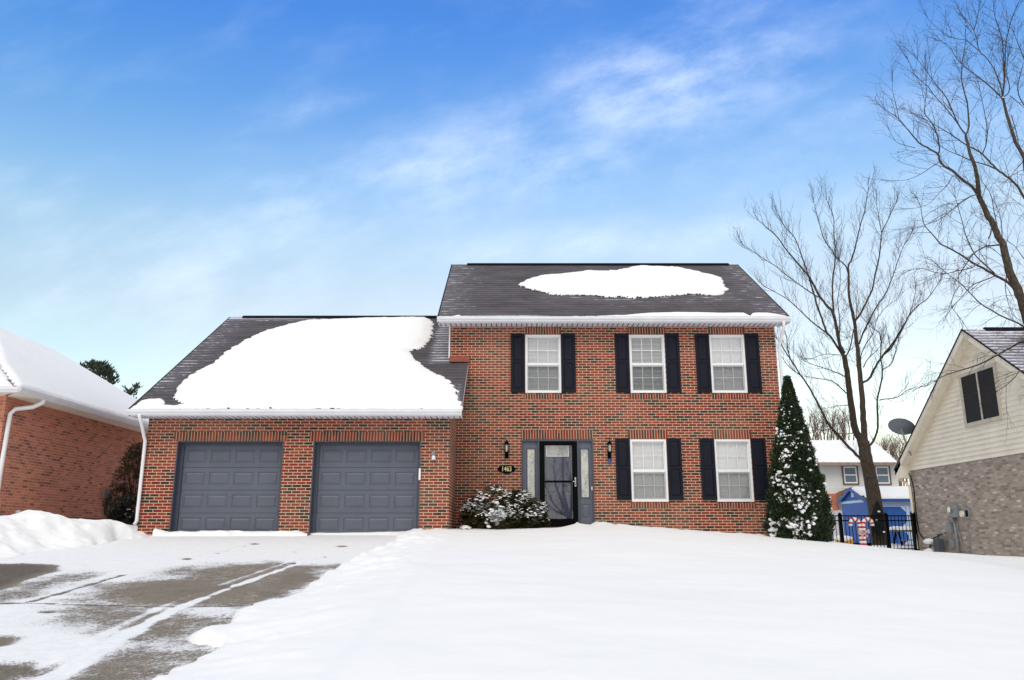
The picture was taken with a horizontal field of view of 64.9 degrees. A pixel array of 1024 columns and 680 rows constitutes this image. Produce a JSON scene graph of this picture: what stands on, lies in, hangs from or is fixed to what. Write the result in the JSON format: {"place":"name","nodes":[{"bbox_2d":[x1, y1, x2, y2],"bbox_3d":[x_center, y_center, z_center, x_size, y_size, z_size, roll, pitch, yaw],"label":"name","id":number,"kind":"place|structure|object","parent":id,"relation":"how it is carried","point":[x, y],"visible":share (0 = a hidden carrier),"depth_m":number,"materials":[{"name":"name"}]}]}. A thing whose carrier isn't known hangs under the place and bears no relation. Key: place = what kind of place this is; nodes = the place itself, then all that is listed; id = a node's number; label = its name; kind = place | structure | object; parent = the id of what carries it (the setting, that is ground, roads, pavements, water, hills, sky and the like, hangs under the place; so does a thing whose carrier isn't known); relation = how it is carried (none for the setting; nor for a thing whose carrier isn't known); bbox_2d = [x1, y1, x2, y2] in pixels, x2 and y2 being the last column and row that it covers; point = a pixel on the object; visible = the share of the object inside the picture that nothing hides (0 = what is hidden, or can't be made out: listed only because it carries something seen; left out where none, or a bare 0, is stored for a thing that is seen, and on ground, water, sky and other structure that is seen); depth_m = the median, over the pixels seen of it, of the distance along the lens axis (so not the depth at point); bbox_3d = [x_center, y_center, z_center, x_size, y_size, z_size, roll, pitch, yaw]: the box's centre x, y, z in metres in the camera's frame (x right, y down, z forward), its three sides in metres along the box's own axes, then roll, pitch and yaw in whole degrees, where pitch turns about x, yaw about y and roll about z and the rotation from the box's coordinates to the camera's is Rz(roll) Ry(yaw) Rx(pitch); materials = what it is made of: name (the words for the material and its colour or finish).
{"place":"outdoors","nodes":[
{"label":"outdoors","id":0,"kind":"place"},
{"bbox_2d":[0,535,396,679],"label":"driveway","id":1,"kind":"structure","parent":0,"point":[135,609],"depth_m":9.69,"materials":[{"name":"concrete"}]},
{"bbox_2d":[152,528,307,535],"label":"snow ridge","id":2,"kind":"structure","parent":1,"relation":"on","point":[157,532],"depth_m":17.47,"materials":[{"name":"white snow"}]},
{"bbox_2d":[0,510,1023,679],"bbox_3d":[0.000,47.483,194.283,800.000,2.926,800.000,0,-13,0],"label":"snow ground","id":3,"kind":"structure","parent":0,"point":[596,600],"depth_m":7.77,"materials":[{"name":"white snow"}]},
{"bbox_2d":[0,328,148,520],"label":"hipped house","id":4,"kind":"structure","parent":3,"relation":"on","point":[70,430],"depth_m":21.17,"materials":[{"name":"brick"}]},
{"bbox_2d":[80,359,119,384],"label":"evergreen tree","id":5,"kind":"object","parent":3,"relation":"on","point":[99,368],"visible":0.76,"depth_m":40.39,"materials":[{"name":"green plant"}]},
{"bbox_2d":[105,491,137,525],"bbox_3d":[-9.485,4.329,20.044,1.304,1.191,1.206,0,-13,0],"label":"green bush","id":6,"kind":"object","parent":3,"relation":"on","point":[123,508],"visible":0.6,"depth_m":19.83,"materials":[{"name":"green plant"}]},
{"bbox_2d":[101,441,142,520],"bbox_3d":[-10.068,3.776,21.267,1.308,2.279,1.354,0,-13,0],"label":"brown bush","id":7,"kind":"object","parent":3,"relation":"on","point":[128,468],"visible":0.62,"depth_m":21.05,"materials":[{"name":"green plant"}]},
{"bbox_2d":[122,382,141,398],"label":"evergreen tree","id":8,"kind":"object","parent":3,"relation":"on","point":[131,390],"visible":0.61,"depth_m":40.51,"materials":[{"name":"green plant"}]},
{"bbox_2d":[126,263,791,535],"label":"brick house","id":9,"kind":"structure","parent":3,"relation":"on","point":[663,377],"depth_m":20.13,"materials":[{"name":"red brick"}]},
{"bbox_2d":[169,441,283,531],"bbox_3d":[-6.353,3.342,18.037,2.395,2.120,0.262,0,-13,0],"label":"garage door","id":10,"kind":"structure","parent":9,"relation":"in","point":[218,485],"depth_m":18.12,"materials":[{"name":"grey metal"}]},
{"bbox_2d":[308,441,420,534],"bbox_3d":[-3.265,3.342,18.037,2.418,2.120,0.262,0,-13,0],"label":"garage door","id":11,"kind":"structure","parent":9,"relation":"in","point":[357,486],"depth_m":18.12,"materials":[{"name":"grey metal"}]},
{"bbox_2d":[503,439,509,457],"bbox_3d":[-0.135,2.703,20.022,0.156,0.470,0.195,0,-13,0],"label":"wall lantern","id":12,"kind":"object","parent":9,"relation":"attached to","point":[506,444],"depth_m":19.97,"materials":[{"name":"black metal"}]},
{"bbox_2d":[498,465,515,472],"bbox_3d":[-0.135,3.207,19.987,0.450,0.196,0.027,0,-13,0],"label":"house number","id":13,"kind":"object","parent":9,"relation":"attached to","point":[506,469],"visible":1,"depth_m":19.98,"materials":[{"name":"black metal"}]},
{"bbox_2d":[525,335,560,392],"bbox_3d":[0.797,0.628,20.720,0.955,1.560,0.212,0,-13,0],"label":"window","id":14,"kind":"structure","parent":9,"relation":"in","point":[542,352],"depth_m":20.72,"materials":[{"name":"white plastic"}]},
{"bbox_2d":[539,445,572,526],"bbox_3d":[1.155,3.582,20.004,0.940,2.110,0.055,0,-13,0],"label":"front door","id":15,"kind":"structure","parent":9,"relation":"in","point":[558,458],"depth_m":20.02,"materials":[{"name":"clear glass"}]},
{"bbox_2d":[539,441,577,525],"bbox_3d":[1.155,3.537,19.870,0.934,2.075,0.106,0,-13,0],"label":"storm door","id":16,"kind":"structure","parent":9,"relation":"in","point":[553,522],"depth_m":19.90,"materials":[{"name":"black metal"}]},
{"bbox_2d":[607,439,612,463],"bbox_3d":[2.429,2.766,20.007,0.156,0.600,0.195,0,-13,0],"label":"wall lantern","id":17,"kind":"object","parent":9,"relation":"attached to","point":[609,444],"depth_m":19.99,"materials":[{"name":"black metal"}]},
{"bbox_2d":[629,335,666,392],"bbox_3d":[3.475,0.628,20.720,0.950,1.560,0.212,0,-13,0],"label":"window","id":18,"kind":"structure","parent":9,"relation":"in","point":[646,352],"depth_m":20.72,"materials":[{"name":"white plastic"}]},
{"bbox_2d":[630,439,668,501],"bbox_3d":[3.407,3.260,20.088,0.945,1.575,0.212,0,-13,0],"label":"window","id":19,"kind":"structure","parent":9,"relation":"in","point":[649,476],"depth_m":20.07,"materials":[{"name":"white glass"}]},
{"bbox_2d":[709,335,747,392],"bbox_3d":[5.540,0.628,20.720,0.940,1.560,0.212,0,-13,0],"label":"window","id":20,"kind":"structure","parent":9,"relation":"in","point":[727,352],"depth_m":20.70,"materials":[{"name":"white glass"}]},
{"bbox_2d":[714,439,753,501],"bbox_3d":[5.515,3.260,20.088,0.940,1.575,0.212,0,-13,0],"label":"window","id":21,"kind":"structure","parent":9,"relation":"in","point":[734,478],"depth_m":20.07,"materials":[{"name":"white plastic"}]},
{"bbox_2d":[459,525,471,529],"bbox_3d":[-1.069,4.354,18.406,0.348,0.230,0.353,0,-13,0],"label":"landscape stone","id":22,"kind":"object","parent":3,"relation":"on","point":[465,527],"visible":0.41,"depth_m":18.32,"materials":[{"name":"grey stone"}]},
{"bbox_2d":[458,484,549,528],"bbox_3d":[-0.194,3.929,18.777,2.213,1.166,1.511,0,-13,0],"label":"evergreen shrub","id":23,"kind":"object","parent":3,"relation":"on","point":[511,513],"visible":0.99,"depth_m":18.55,"materials":[{"name":"green plant"}]},
{"bbox_2d":[762,374,836,541],"bbox_3d":[6.758,2.986,19.182,1.689,4.385,1.665,0,-13,0],"label":"arborvitae","id":24,"kind":"object","parent":3,"relation":"on","point":[799,506],"visible":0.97,"depth_m":18.69,"materials":[{"name":"green plant"}]},
{"bbox_2d":[830,510,843,536],"bbox_3d":[14.648,8.488,36.050,1.980,1.719,0.070,0,-13,0],"label":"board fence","id":25,"kind":"object","parent":3,"relation":"on","point":[836,517],"visible":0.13,"depth_m":36.07,"materials":[{"name":"white wood"}]},
{"bbox_2d":[727,162,947,544],"bbox_3d":[12.723,-0.090,30.703,9.206,15.642,5.449,0,-13,0],"label":"bare tree","id":26,"kind":"object","parent":3,"relation":"on","point":[871,483],"visible":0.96,"depth_m":29.93,"materials":[{"name":"brown plant"}]},
{"bbox_2d":[871,501,884,535],"bbox_3d":[12.948,6.297,28.413,0.580,1.232,0.503,0,-13,0],"label":"black cover","id":27,"kind":"object","parent":26,"relation":"hanging from","point":[877,509],"visible":0.75,"depth_m":28.39,"materials":[{"name":"fabric"}]},
{"bbox_2d":[832,536,852,543],"bbox_3d":[11.315,6.987,27.753,0.972,0.480,0.733,0,-13,0],"label":"yellow tub","id":28,"kind":"object","parent":3,"relation":"on","point":[838,539],"visible":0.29,"depth_m":27.49,"materials":[{"name":"plastic"}]},
{"bbox_2d":[810,440,898,514],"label":"house","id":29,"kind":"structure","parent":3,"relation":"on","point":[839,466],"depth_m":43.47,"materials":[{"name":"grey"}]},
{"bbox_2d":[841,466,859,484],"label":"window","id":30,"kind":"structure","parent":29,"relation":"in","point":[850,475],"depth_m":43.45,"materials":[{"name":"white"}]},
{"bbox_2d":[875,466,891,484],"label":"window","id":31,"kind":"structure","parent":29,"relation":"in","point":[883,473],"depth_m":43.45,"materials":[{"name":"white"}]},
{"bbox_2d":[861,517,873,545],"bbox_3d":[11.675,6.349,26.346,0.436,1.060,0.127,0,-13,0],"label":"candy cane","id":32,"kind":"object","parent":3,"relation":"on","point":[864,520],"visible":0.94,"depth_m":26.36,"materials":[{"name":"multicoloured plastic"}]},
{"bbox_2d":[836,486,912,544],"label":"garden shed","id":33,"kind":"structure","parent":3,"relation":"on","point":[895,500],"depth_m":31.69,"materials":[{"name":"blue paint"}]},
{"bbox_2d":[833,512,919,549],"bbox_3d":[11.475,6.358,26.447,3.759,1.419,0.180,0,-13,0],"label":"metal fence","id":34,"kind":"object","parent":3,"relation":"on","point":[887,529],"visible":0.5,"depth_m":26.45,"materials":[{"name":"black metal"}]},
{"bbox_2d":[848,517,863,544],"bbox_3d":[11.273,6.349,26.346,0.436,1.060,0.127,0,-13,0],"label":"candy cane","id":35,"kind":"object","parent":34,"relation":"attached to","point":[851,521],"visible":0.86,"depth_m":26.36,"materials":[{"name":"multicoloured plastic"}]},
{"bbox_2d":[858,529,869,536],"bbox_3d":[11.500,6.310,26.288,0.380,0.250,0.070,0,-13,0],"label":"bow","id":36,"kind":"object","parent":35,"relation":"attached to","point":[866,531],"visible":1,"depth_m":26.27,"materials":[{"name":"red fabric"}]},
{"bbox_2d":[889,526,912,544],"bbox_3d":[14.306,7.208,28.726,1.362,1.112,1.330,0,-13,0],"label":"picnic table","id":37,"kind":"object","parent":3,"relation":"on","point":[901,530],"visible":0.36,"depth_m":28.58,"materials":[{"name":"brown wood"}]},
{"bbox_2d":[855,0,1023,438],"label":"bare maple","id":38,"kind":"object","parent":3,"relation":"on","point":[1012,282],"visible":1,"depth_m":14.86,"materials":[{"name":"brown plant"}]},
{"bbox_2d":[894,327,1023,556],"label":"gabled house","id":39,"kind":"structure","parent":3,"relation":"on","point":[961,471],"depth_m":23.19,"materials":[{"name":"beige brick"}]},
{"bbox_2d":[888,418,914,455],"bbox_3d":[12.931,3.225,26.622,0.784,1.219,0.668,0,-13,0],"label":"satellite dish","id":40,"kind":"object","parent":39,"relation":"attached to","point":[902,426],"visible":0.97,"depth_m":26.59,"materials":[{"name":"metal"}]},
{"bbox_2d":[958,362,1003,427],"bbox_3d":[13.267,1.585,22.800,0.065,1.560,1.840,0,-13,0],"label":"window","id":41,"kind":"structure","parent":39,"relation":"in","point":[972,411],"depth_m":22.76,"materials":[{"name":"black glass"}]},
{"bbox_2d":[0,0,1023,485],"label":"sky","id":42,"kind":"structure","parent":0,"point":[171,171],"materials":[{"name":"blue"}]},
{"bbox_2d":[799,398,853,439],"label":"tree","id":43,"kind":"object","parent":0,"point":[843,426],"visible":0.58,"depth_m":61.80,"materials":[{"name":"brown plant"}]},
{"bbox_2d":[867,425,909,485],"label":"tree","id":44,"kind":"object","parent":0,"point":[892,447],"visible":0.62,"depth_m":60.66,"materials":[{"name":"brown plant"}]}
]}

